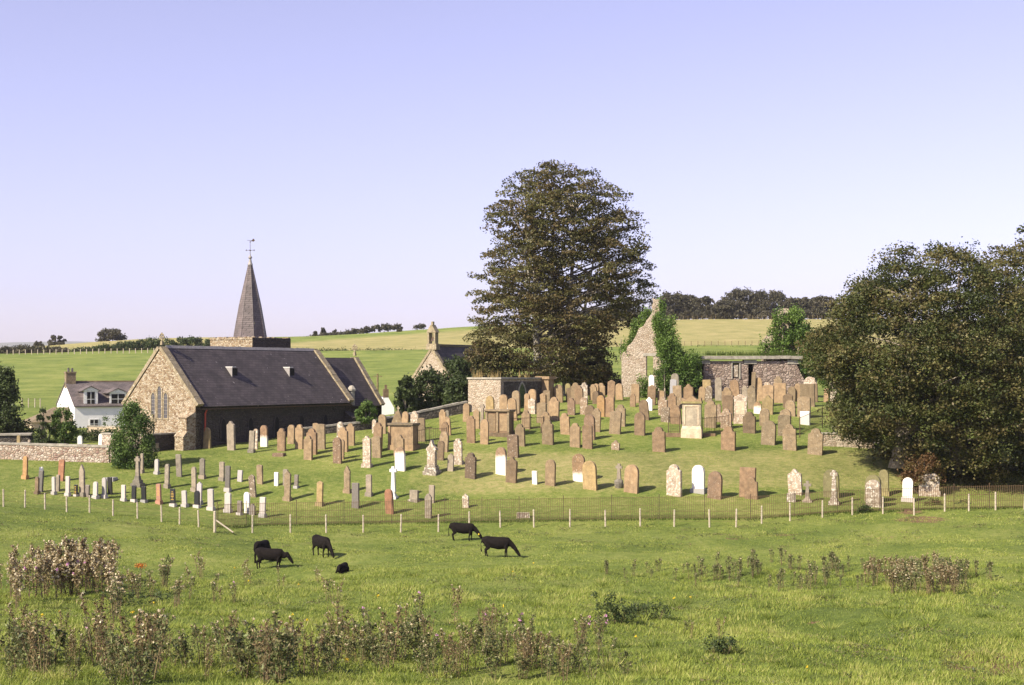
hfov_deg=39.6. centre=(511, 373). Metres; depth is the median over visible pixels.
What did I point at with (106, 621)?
thistle
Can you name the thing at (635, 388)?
gravestone
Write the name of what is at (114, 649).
thistle
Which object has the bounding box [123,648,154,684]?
thistle
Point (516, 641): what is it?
thistle
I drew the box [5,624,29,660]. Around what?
thistle
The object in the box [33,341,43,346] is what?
distant tree
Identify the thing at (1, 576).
thistle
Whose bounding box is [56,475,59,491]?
gravestone
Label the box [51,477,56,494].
gravestone
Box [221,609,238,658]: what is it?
thistle
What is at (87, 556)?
thistle
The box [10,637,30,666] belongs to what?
thistle
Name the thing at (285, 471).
gravestone
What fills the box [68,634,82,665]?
thistle
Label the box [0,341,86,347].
hills
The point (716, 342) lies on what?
post fence
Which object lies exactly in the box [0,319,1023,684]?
ground
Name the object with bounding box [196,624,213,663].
thistle
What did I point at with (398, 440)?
gravestone
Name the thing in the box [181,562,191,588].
thistle
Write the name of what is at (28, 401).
post fence
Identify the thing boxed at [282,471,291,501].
gravestone
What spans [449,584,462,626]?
thistle
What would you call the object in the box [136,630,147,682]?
thistle
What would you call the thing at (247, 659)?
thistle
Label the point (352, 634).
thistle
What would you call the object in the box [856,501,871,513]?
bramble
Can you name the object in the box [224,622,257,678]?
thistle
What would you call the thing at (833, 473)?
stone cross
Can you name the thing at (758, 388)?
gravestone
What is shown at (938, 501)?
bramble
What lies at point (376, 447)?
gravestone
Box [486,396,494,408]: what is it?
gravestone
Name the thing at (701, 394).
gravestone
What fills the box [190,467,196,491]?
gravestone
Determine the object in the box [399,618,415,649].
thistle
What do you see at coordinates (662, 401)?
gravestone
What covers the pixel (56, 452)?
rubble wall
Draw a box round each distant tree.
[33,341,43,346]
[47,335,66,345]
[95,328,126,341]
[581,306,603,315]
[650,291,691,319]
[678,294,699,319]
[688,296,714,318]
[709,299,739,318]
[719,286,759,318]
[747,289,786,318]
[778,296,809,318]
[802,296,816,318]
[810,295,838,318]
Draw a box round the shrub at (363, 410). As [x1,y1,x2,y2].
[354,398,377,423]
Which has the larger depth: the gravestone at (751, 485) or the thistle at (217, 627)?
the gravestone at (751, 485)
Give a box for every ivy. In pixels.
[618,306,651,361]
[636,294,703,397]
[757,302,832,387]
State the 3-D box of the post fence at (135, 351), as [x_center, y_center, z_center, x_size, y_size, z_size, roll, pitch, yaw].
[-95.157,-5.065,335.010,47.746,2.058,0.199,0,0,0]
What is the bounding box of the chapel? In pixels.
[412,321,474,401]
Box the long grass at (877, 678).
[0,562,1023,684]
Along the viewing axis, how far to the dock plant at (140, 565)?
56.79 m
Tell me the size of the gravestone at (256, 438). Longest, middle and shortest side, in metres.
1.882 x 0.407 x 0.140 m
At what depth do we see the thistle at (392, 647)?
40.23 m
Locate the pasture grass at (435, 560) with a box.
[0,506,1023,583]
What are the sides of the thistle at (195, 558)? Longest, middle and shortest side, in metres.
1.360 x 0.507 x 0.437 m
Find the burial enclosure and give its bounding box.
[101,432,176,451]
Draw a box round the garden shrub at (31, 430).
[7,423,36,438]
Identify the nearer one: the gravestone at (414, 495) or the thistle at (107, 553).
the thistle at (107, 553)
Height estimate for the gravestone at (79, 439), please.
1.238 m
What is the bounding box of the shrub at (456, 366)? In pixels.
[441,354,476,395]
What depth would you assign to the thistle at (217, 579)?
59.51 m
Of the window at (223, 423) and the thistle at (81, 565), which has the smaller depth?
the thistle at (81, 565)
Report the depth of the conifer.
120.37 m
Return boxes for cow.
[253,540,270,562]
[254,547,293,568]
[312,534,334,557]
[335,562,348,572]
[448,522,482,540]
[481,536,520,557]
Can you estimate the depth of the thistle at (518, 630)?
37.12 m
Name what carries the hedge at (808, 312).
on the ground at (38, 375)
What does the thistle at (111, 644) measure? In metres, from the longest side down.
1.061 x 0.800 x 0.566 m
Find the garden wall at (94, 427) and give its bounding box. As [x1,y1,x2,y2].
[87,425,119,434]
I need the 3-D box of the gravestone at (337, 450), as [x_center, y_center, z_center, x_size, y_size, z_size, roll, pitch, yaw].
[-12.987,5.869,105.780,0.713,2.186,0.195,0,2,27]
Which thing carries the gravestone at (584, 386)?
on the ground at (38, 375)
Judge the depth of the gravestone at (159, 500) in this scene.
95.61 m
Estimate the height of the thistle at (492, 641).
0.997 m
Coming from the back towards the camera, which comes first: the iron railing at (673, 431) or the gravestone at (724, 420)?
the gravestone at (724, 420)
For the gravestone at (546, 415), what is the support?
on the ground at (38, 375)
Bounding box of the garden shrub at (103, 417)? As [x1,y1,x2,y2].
[102,415,110,425]
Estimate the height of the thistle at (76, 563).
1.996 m
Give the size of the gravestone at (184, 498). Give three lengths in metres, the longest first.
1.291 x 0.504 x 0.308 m
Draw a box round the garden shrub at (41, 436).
[31,407,53,442]
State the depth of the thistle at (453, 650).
36.63 m
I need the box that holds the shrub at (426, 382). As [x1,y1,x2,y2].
[412,364,445,410]
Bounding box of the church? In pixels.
[121,239,384,450]
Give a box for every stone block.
[272,453,285,456]
[516,512,529,518]
[787,493,795,501]
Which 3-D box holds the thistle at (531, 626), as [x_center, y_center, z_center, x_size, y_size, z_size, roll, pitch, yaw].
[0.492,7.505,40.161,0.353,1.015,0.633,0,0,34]
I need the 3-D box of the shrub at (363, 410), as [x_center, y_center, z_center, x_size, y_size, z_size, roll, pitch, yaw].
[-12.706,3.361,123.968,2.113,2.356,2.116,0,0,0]
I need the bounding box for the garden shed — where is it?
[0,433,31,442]
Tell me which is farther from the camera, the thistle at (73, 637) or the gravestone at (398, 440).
the gravestone at (398, 440)
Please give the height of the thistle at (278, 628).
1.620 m
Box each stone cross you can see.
[130,456,144,487]
[149,414,158,451]
[389,466,398,499]
[479,404,484,434]
[614,464,623,488]
[802,481,812,502]
[829,470,839,504]
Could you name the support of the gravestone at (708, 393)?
on the ground at (38, 375)
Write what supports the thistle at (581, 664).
on the ground at (38, 375)
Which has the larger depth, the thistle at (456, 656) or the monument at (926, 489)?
the monument at (926, 489)
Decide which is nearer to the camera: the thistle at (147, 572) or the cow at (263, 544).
the thistle at (147, 572)
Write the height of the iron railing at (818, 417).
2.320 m
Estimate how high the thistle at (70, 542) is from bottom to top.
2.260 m
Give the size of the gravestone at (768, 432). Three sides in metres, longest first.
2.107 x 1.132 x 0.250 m
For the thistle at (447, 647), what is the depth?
39.28 m
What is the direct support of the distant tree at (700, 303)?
on the ground at (38, 375)
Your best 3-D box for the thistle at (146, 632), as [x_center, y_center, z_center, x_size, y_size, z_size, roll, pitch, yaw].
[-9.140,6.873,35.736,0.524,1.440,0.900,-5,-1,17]
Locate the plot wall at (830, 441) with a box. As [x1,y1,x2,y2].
[821,432,874,448]
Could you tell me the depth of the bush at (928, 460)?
95.02 m
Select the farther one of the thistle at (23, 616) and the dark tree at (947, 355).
the dark tree at (947, 355)
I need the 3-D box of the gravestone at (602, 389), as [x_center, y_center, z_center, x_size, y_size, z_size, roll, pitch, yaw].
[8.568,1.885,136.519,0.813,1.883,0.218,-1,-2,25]
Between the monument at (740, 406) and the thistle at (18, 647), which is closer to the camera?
the thistle at (18, 647)
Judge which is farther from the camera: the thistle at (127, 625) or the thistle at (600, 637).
the thistle at (127, 625)
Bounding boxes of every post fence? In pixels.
[7,348,153,354]
[22,398,40,406]
[623,341,758,345]
[666,315,826,319]
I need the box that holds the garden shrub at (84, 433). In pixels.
[75,425,115,440]
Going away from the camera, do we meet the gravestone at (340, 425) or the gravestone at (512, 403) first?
the gravestone at (340, 425)
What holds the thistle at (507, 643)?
on the ground at (38, 375)
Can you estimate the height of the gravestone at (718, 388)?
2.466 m
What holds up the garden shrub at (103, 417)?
on the ground at (38, 375)
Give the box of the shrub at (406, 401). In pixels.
[393,372,417,412]
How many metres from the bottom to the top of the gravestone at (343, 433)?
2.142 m
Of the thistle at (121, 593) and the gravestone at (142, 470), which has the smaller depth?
the thistle at (121, 593)
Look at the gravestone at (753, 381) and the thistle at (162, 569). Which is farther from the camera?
the gravestone at (753, 381)
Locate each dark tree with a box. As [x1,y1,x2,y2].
[794,236,1023,490]
[975,225,1023,435]
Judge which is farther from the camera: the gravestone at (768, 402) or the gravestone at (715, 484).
the gravestone at (768, 402)
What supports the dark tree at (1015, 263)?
on the ground at (38, 375)
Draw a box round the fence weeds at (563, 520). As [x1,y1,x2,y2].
[202,506,1023,527]
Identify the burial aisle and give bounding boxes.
[691,356,803,396]
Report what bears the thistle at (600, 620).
on the ground at (38, 375)
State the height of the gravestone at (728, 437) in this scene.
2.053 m
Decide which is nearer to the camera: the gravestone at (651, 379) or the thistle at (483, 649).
the thistle at (483, 649)
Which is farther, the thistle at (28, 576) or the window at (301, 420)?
the window at (301, 420)
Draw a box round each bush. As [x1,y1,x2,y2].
[106,397,163,468]
[897,452,946,493]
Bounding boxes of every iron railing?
[217,483,1022,526]
[418,427,446,444]
[513,416,543,431]
[668,416,679,432]
[702,414,728,432]
[799,407,851,437]
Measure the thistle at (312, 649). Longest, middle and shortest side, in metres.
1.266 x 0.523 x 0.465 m
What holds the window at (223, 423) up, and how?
in the church
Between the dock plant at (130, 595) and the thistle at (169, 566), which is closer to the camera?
the dock plant at (130, 595)
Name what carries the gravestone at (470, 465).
on the ground at (38, 375)
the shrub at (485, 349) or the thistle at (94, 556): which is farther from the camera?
the shrub at (485, 349)
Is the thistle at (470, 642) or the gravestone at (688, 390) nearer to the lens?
the thistle at (470, 642)
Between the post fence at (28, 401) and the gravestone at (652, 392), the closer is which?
the gravestone at (652, 392)
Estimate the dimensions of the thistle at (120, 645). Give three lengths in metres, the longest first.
1.253 x 0.878 x 0.766 m
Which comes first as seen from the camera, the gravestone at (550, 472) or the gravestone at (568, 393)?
the gravestone at (550, 472)
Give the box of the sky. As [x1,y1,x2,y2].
[0,0,1023,342]
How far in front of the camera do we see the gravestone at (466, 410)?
122.54 m
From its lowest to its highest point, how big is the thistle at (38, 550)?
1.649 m
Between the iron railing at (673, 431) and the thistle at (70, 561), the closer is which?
the thistle at (70, 561)
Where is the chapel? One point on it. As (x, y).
(436, 355)
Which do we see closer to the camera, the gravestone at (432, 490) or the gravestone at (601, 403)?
the gravestone at (432, 490)
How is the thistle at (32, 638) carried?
on the ground at (38, 375)
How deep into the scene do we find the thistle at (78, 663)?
32.75 m
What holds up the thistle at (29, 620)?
on the ground at (38, 375)
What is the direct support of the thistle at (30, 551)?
on the ground at (38, 375)
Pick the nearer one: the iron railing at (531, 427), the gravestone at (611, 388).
the iron railing at (531, 427)
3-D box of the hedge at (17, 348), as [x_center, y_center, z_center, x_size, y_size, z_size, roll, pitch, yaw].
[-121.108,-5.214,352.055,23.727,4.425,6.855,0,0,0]
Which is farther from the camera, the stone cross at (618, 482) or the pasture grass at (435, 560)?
the stone cross at (618, 482)
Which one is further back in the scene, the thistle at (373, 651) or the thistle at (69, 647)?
the thistle at (69, 647)
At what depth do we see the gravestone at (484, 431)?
111.12 m
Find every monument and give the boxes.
[392,406,401,422]
[422,440,440,475]
[681,395,702,438]
[733,394,747,423]
[919,473,939,496]
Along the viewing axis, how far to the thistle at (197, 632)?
36.09 m
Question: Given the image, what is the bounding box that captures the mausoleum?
[467,376,555,411]
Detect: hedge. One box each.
[0,344,70,353]
[71,335,209,351]
[306,346,413,350]
[309,323,402,335]
[413,323,425,329]
[572,308,840,320]
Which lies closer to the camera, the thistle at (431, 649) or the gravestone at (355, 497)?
the thistle at (431, 649)
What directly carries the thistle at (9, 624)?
on the ground at (38, 375)
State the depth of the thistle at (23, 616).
37.24 m
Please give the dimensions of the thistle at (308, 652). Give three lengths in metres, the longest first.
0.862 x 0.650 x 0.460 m
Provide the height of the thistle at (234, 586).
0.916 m
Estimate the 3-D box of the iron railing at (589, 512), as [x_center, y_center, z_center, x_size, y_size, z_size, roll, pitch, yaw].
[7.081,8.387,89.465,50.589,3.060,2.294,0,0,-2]
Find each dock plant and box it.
[92,588,172,606]
[134,563,146,591]
[590,590,638,623]
[627,599,671,620]
[703,631,736,654]
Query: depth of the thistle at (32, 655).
33.97 m
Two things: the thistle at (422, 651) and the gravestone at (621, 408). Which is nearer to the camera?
the thistle at (422, 651)
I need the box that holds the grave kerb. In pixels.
[666,433,714,436]
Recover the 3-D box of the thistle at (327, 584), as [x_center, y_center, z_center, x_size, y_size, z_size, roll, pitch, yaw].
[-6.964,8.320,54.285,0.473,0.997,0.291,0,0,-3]
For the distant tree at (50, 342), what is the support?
on the ground at (38, 375)
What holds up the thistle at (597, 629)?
on the ground at (38, 375)
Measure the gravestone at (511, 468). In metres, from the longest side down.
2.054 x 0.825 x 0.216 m
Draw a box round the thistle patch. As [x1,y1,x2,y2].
[604,545,995,594]
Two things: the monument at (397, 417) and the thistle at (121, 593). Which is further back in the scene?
the monument at (397, 417)
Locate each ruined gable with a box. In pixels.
[622,298,688,397]
[761,308,808,377]
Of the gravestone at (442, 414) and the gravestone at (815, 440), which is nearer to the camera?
the gravestone at (815, 440)
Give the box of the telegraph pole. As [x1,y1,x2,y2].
[373,374,381,391]
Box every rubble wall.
[0,442,140,462]
[303,401,467,436]
[572,379,621,393]
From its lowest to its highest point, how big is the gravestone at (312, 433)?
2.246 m
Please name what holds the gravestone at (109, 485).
on the ground at (38, 375)
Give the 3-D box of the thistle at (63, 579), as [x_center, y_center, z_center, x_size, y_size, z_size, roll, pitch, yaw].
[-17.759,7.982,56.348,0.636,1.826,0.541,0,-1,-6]
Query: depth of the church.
122.99 m
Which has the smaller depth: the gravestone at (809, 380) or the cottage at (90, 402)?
the gravestone at (809, 380)
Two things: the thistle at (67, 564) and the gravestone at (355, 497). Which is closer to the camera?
the thistle at (67, 564)
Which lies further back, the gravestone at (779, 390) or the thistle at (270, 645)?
the gravestone at (779, 390)
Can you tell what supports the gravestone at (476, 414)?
on the ground at (38, 375)
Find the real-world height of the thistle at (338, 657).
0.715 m
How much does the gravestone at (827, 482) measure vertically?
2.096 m
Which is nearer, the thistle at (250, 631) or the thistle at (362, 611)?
the thistle at (250, 631)
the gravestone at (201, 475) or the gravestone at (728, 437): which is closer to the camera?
the gravestone at (201, 475)
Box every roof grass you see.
[471,369,529,376]
[702,349,799,354]
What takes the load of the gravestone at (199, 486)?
on the ground at (38, 375)
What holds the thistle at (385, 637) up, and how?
on the ground at (38, 375)
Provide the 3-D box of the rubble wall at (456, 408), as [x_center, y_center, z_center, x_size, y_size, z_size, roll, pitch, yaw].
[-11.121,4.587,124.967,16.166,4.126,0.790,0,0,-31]
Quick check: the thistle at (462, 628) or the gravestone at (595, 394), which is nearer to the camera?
the thistle at (462, 628)
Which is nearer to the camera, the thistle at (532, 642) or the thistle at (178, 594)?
the thistle at (532, 642)
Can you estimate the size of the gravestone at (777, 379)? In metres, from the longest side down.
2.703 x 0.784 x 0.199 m
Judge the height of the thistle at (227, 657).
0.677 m
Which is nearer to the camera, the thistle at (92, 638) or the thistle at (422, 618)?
the thistle at (92, 638)
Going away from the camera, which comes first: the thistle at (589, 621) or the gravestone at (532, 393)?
the thistle at (589, 621)
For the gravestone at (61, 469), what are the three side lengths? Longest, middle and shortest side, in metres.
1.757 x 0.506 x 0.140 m
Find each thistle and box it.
[0,563,6,589]
[0,628,26,665]
[4,645,22,672]
[4,664,15,678]
[5,566,16,598]
[5,616,20,656]
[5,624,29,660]
[6,551,24,597]
[6,601,28,627]
[7,560,20,588]
[9,544,20,563]
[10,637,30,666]
[11,574,21,612]
[12,571,24,606]
[12,573,21,604]
[13,623,45,670]
[15,612,42,669]
[16,623,51,658]
[17,563,24,581]
[18,636,43,664]
[20,553,27,585]
[20,555,35,598]
[24,608,55,673]
[24,622,37,671]
[26,543,36,586]
[32,554,44,594]
[32,555,47,598]
[33,561,41,596]
[33,622,68,664]
[35,545,42,581]
[37,553,50,595]
[40,647,55,673]
[42,555,52,593]
[43,540,52,581]
[46,543,56,587]
[49,556,61,596]
[52,541,66,590]
[52,560,66,594]
[55,552,69,594]
[58,534,74,585]
[58,609,70,639]
[61,549,73,595]
[61,552,75,593]
[62,636,73,662]
[63,638,77,656]
[63,657,82,679]
[64,540,77,584]
[64,553,75,595]
[65,548,82,595]
[66,626,77,656]
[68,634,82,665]
[69,563,84,597]
[72,639,83,657]
[74,536,87,585]
[74,556,83,591]
[76,553,83,582]
[76,590,106,665]
[77,627,92,656]
[80,540,91,581]
[80,551,95,588]
[80,553,92,591]
[80,631,94,660]
[84,621,97,654]
[87,553,98,592]
[87,557,99,590]
[91,558,101,593]
[91,615,113,678]
[92,537,103,579]
[93,627,126,670]
[95,544,105,583]
[98,557,107,588]
[99,609,116,639]
[99,632,117,663]
[99,657,124,684]
[102,540,109,568]
[102,562,110,594]
[104,538,118,563]
[105,583,123,619]
[107,542,122,583]
[108,561,117,588]
[109,576,120,611]
[109,648,119,674]
[111,577,126,615]
[112,589,125,617]
[115,571,123,606]
[115,609,143,678]
[115,633,158,682]
[115,647,130,679]
[118,571,126,602]
[123,617,142,643]
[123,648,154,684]
[124,566,135,594]
[128,568,140,596]
[132,575,140,597]
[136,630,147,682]
[138,617,154,666]
[139,612,164,670]
[142,609,159,643]
[143,607,167,671]
[145,569,152,587]
[146,573,155,597]
[147,612,175,679]
[150,614,168,666]
[158,562,168,585]
[158,567,166,588]
[159,563,171,585]
[160,554,174,581]
[165,630,172,656]
[166,636,181,664]
[170,584,181,607]
[170,635,194,668]
[172,583,183,605]
[175,576,183,604]
[176,623,196,666]
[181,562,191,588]
[187,574,195,599]
[191,549,200,574]
[192,623,221,668]
[196,555,203,576]
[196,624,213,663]
[198,559,206,576]
[204,641,216,680]
[209,614,233,659]
[210,581,217,602]
[214,572,219,590]
[215,620,231,665]
[220,651,229,672]
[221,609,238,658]
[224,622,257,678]
[228,581,237,602]
[230,631,256,669]
[232,637,258,672]
[237,631,255,655]
[238,651,258,677]
[240,609,280,678]
[250,617,275,683]
[253,626,294,683]
[255,631,279,675]
[256,619,282,679]
[265,643,291,684]
[270,624,303,684]
[279,622,303,666]
[287,615,305,661]
[288,626,308,674]
[301,641,322,669]
[307,628,327,675]
[314,624,334,644]
[314,631,343,666]
[318,637,339,673]
[319,574,331,600]
[322,620,348,664]
[323,578,335,602]
[324,611,341,651]
[326,649,341,670]
[327,600,351,658]
[334,578,344,600]
[341,618,350,649]
[342,634,356,662]
[344,624,357,656]
[350,617,378,646]
[356,638,367,667]
[357,633,375,660]
[359,607,371,636]
[359,626,366,660]
[366,619,390,662]
[366,632,379,647]
[368,643,388,669]
[375,630,396,672]
[377,622,393,663]
[378,605,402,667]
[386,633,403,660]
[389,621,412,656]
[396,603,408,634]
[397,622,417,661]
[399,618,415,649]
[404,629,430,659]
[407,612,422,645]
[409,614,434,645]
[411,591,425,614]
[412,649,430,672]
[418,642,437,675]
[418,643,428,672]
[419,613,435,652]
[422,633,439,665]
[425,643,435,669]
[438,628,453,672]
[439,629,451,664]
[441,659,457,678]
[448,637,464,668]
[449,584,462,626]
[450,635,463,672]
[453,638,467,676]
[456,624,473,670]
[458,620,473,653]
[463,623,483,655]
[470,637,487,668]
[473,634,483,653]
[475,622,490,655]
[478,607,486,633]
[481,606,495,645]
[483,654,501,679]
[484,613,493,631]
[484,642,501,665]
[485,631,506,666]
[486,604,501,638]
[492,631,512,659]
[497,612,510,639]
[499,630,510,663]
[504,628,515,649]
[511,632,527,667]
[512,618,523,642]
[512,652,533,679]
[514,640,531,668]
[517,612,535,639]
[517,626,533,661]
[518,639,532,666]
[519,620,534,646]
[519,635,536,678]
[525,628,541,667]
[529,633,544,668]
[538,631,552,670]
[542,631,550,655]
[542,645,556,680]
[543,634,560,657]
[551,640,569,669]
[556,643,568,676]
[558,643,573,682]
[560,639,589,674]
[562,640,580,670]
[571,633,584,652]
[573,618,586,647]
[578,613,592,646]
[579,658,591,678]
[583,648,600,679]
[593,620,604,645]
[594,613,609,649]
[597,632,616,662]
[617,648,628,662]
[619,661,632,674]
[683,620,689,630]
[716,617,725,642]
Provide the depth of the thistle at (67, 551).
56.26 m
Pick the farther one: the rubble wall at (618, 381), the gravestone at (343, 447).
the rubble wall at (618, 381)
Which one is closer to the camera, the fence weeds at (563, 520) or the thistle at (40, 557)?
the thistle at (40, 557)
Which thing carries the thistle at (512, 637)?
on the ground at (38, 375)
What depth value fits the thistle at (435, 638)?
38.58 m
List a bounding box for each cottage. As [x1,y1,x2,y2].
[24,368,134,428]
[381,385,394,414]
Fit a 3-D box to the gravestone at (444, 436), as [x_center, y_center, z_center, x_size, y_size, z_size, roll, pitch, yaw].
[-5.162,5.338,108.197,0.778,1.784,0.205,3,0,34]
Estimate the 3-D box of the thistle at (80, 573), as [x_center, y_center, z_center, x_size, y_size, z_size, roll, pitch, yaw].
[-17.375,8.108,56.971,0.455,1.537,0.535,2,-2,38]
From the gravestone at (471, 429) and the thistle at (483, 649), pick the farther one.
the gravestone at (471, 429)
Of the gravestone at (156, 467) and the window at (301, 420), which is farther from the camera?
the window at (301, 420)
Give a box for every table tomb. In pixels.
[387,423,419,450]
[484,409,515,436]
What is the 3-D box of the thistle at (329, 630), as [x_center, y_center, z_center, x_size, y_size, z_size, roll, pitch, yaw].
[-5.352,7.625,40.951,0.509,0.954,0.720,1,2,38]
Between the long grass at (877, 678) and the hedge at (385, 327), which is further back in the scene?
the hedge at (385, 327)
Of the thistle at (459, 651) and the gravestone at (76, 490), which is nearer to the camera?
the thistle at (459, 651)
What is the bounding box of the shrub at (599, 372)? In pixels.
[567,345,612,384]
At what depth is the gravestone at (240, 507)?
93.00 m
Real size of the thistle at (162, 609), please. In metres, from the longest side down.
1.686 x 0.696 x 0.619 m
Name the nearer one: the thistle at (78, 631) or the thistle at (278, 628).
the thistle at (278, 628)
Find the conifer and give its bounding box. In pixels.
[0,361,31,432]
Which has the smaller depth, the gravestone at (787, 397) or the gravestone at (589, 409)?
the gravestone at (589, 409)
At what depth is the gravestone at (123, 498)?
95.64 m
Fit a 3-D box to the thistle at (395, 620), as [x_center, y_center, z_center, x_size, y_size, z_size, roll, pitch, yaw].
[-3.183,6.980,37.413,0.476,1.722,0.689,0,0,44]
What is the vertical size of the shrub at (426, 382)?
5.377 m
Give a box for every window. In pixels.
[89,419,98,425]
[150,391,155,418]
[156,384,162,419]
[163,391,168,419]
[220,417,226,442]
[247,416,253,441]
[273,415,279,437]
[298,414,304,426]
[322,413,328,424]
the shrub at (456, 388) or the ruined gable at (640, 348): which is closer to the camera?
the shrub at (456, 388)
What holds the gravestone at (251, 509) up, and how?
on the ground at (38, 375)
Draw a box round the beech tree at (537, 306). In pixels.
[462,159,660,395]
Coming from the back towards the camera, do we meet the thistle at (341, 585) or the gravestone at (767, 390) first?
the gravestone at (767, 390)
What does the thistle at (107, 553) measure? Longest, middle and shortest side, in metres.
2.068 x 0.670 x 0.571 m
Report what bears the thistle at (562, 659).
on the ground at (38, 375)
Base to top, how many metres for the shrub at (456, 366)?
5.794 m
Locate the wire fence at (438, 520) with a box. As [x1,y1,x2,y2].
[0,489,1023,532]
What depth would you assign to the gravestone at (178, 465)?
102.31 m
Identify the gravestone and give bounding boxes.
[21,456,28,479]
[33,477,40,494]
[39,470,43,491]
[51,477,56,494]
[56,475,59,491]
[58,459,64,480]
[64,476,70,496]
[73,484,78,495]
[77,436,82,443]
[78,464,85,496]
[85,485,89,496]
[91,481,99,498]
[98,434,101,444]
[101,477,107,498]
[107,477,112,494]
[120,485,126,501]
[130,485,137,502]
[140,453,144,472]
[140,486,147,502]
[153,459,159,474]
[155,484,162,504]
[163,464,170,488]
[169,489,176,506]
[175,454,181,476]
[181,490,188,507]
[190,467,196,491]
[193,491,200,507]
[197,482,202,504]
[198,458,205,478]
[203,427,210,448]
[206,489,215,510]
[218,462,224,480]
[223,492,232,512]
[224,466,231,491]
[227,421,235,449]
[236,500,241,515]
[237,470,242,481]
[244,492,249,512]
[247,431,255,452]
[248,474,256,497]
[249,504,255,514]
[254,429,257,448]
[256,465,262,484]
[258,497,266,517]
[260,425,267,446]
[274,472,278,485]
[277,428,285,450]
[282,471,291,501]
[283,469,287,485]
[287,425,294,443]
[293,475,298,488]
[295,424,303,448]
[304,435,312,459]
[306,428,317,454]
[315,481,324,506]
[316,424,325,449]
[333,437,341,463]
[337,422,343,436]
[338,427,348,451]
[341,439,344,459]
[343,466,351,493]
[346,423,354,445]
[352,483,359,508]
[361,436,372,467]
[365,474,372,496]
[371,436,381,457]
[372,420,376,432]
[373,423,382,447]
[378,414,386,433]
[384,489,393,513]
[393,435,404,455]
[395,447,405,470]
[402,412,408,422]
[408,490,420,502]
[410,411,418,422]
[417,418,425,441]
[425,494,431,518]
[429,485,434,502]
[437,441,444,460]
[439,409,445,430]
[439,432,448,451]
[441,422,448,433]
[443,417,451,434]
[447,453,453,471]
[454,438,463,464]
[462,494,468,507]
[463,403,469,421]
[465,453,476,479]
[466,416,475,442]
[473,410,479,428]
[480,419,488,444]
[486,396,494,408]
[496,447,506,475]
[499,394,507,408]
[506,457,517,482]
[507,434,518,457]
[508,398,517,420]
[512,390,519,413]
[515,424,525,446]
[521,410,530,428]
[524,393,529,409]
[528,389,536,412]
[528,398,535,413]
[532,471,537,484]
[537,402,546,422]
[540,393,545,402]
[540,412,550,432]
[542,420,553,444]
[543,390,550,411]
[545,459,555,485]
[548,397,559,420]
[554,384,562,402]
[560,413,569,434]
[566,388,570,401]
[567,398,575,414]
[570,423,580,447]
[571,383,578,399]
[572,454,584,481]
[574,385,583,403]
[580,397,587,414]
[581,383,587,399]
[582,425,592,448]
[582,461,597,490]
[584,414,595,439]
[585,405,594,415]
[589,384,596,399]
[592,391,598,403]
[592,408,600,431]
[597,395,604,416]
[598,383,605,397]
[605,397,614,416]
[607,380,615,397]
[609,411,621,433]
[611,440,619,449]
[615,383,623,399]
[615,404,625,426]
[624,465,638,493]
[630,394,635,406]
[631,383,639,402]
[634,412,644,435]
[639,400,649,419]
[646,397,652,410]
[647,385,655,404]
[649,375,653,385]
[652,427,665,451]
[657,391,664,404]
[658,396,667,415]
[661,407,669,421]
[666,464,681,496]
[667,393,676,407]
[670,379,676,392]
[670,405,681,423]
[671,373,678,385]
[673,385,681,407]
[683,384,693,398]
[690,465,706,493]
[698,387,704,399]
[702,380,710,388]
[704,400,716,427]
[705,386,712,401]
[707,471,722,499]
[715,377,721,400]
[717,404,720,421]
[720,409,731,428]
[721,426,735,450]
[722,387,731,394]
[722,395,733,421]
[730,380,739,396]
[739,467,755,496]
[741,386,747,400]
[743,412,755,433]
[744,477,757,499]
[747,386,755,408]
[751,372,755,387]
[754,401,761,413]
[755,377,761,400]
[759,408,769,425]
[761,421,775,444]
[762,385,773,399]
[762,395,773,414]
[773,383,785,402]
[774,376,781,382]
[778,415,790,435]
[780,409,790,415]
[782,424,796,450]
[783,393,792,407]
[785,400,795,416]
[787,469,802,494]
[788,387,795,401]
[794,383,799,401]
[797,396,810,417]
[800,384,814,406]
[800,411,809,424]
[804,377,816,383]
[807,428,823,455]
[815,383,817,401]
[823,388,828,401]
[823,469,839,497]
[829,382,836,402]
[864,475,880,501]
[865,480,880,507]
[879,470,888,495]
[901,477,912,501]
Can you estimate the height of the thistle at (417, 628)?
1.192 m
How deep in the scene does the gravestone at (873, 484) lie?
90.98 m
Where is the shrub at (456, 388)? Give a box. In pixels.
[442,374,467,404]
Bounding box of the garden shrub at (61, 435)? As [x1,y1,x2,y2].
[48,404,78,443]
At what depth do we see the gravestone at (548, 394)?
125.65 m
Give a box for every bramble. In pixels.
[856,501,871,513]
[923,497,942,505]
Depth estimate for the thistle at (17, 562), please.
53.99 m
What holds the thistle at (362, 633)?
on the ground at (38, 375)
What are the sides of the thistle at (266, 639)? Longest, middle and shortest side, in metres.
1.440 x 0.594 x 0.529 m
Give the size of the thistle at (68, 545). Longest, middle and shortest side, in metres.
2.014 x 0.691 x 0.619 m
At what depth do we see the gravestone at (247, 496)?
93.59 m
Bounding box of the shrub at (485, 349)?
[462,332,507,376]
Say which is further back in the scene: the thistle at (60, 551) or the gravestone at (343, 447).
the gravestone at (343, 447)

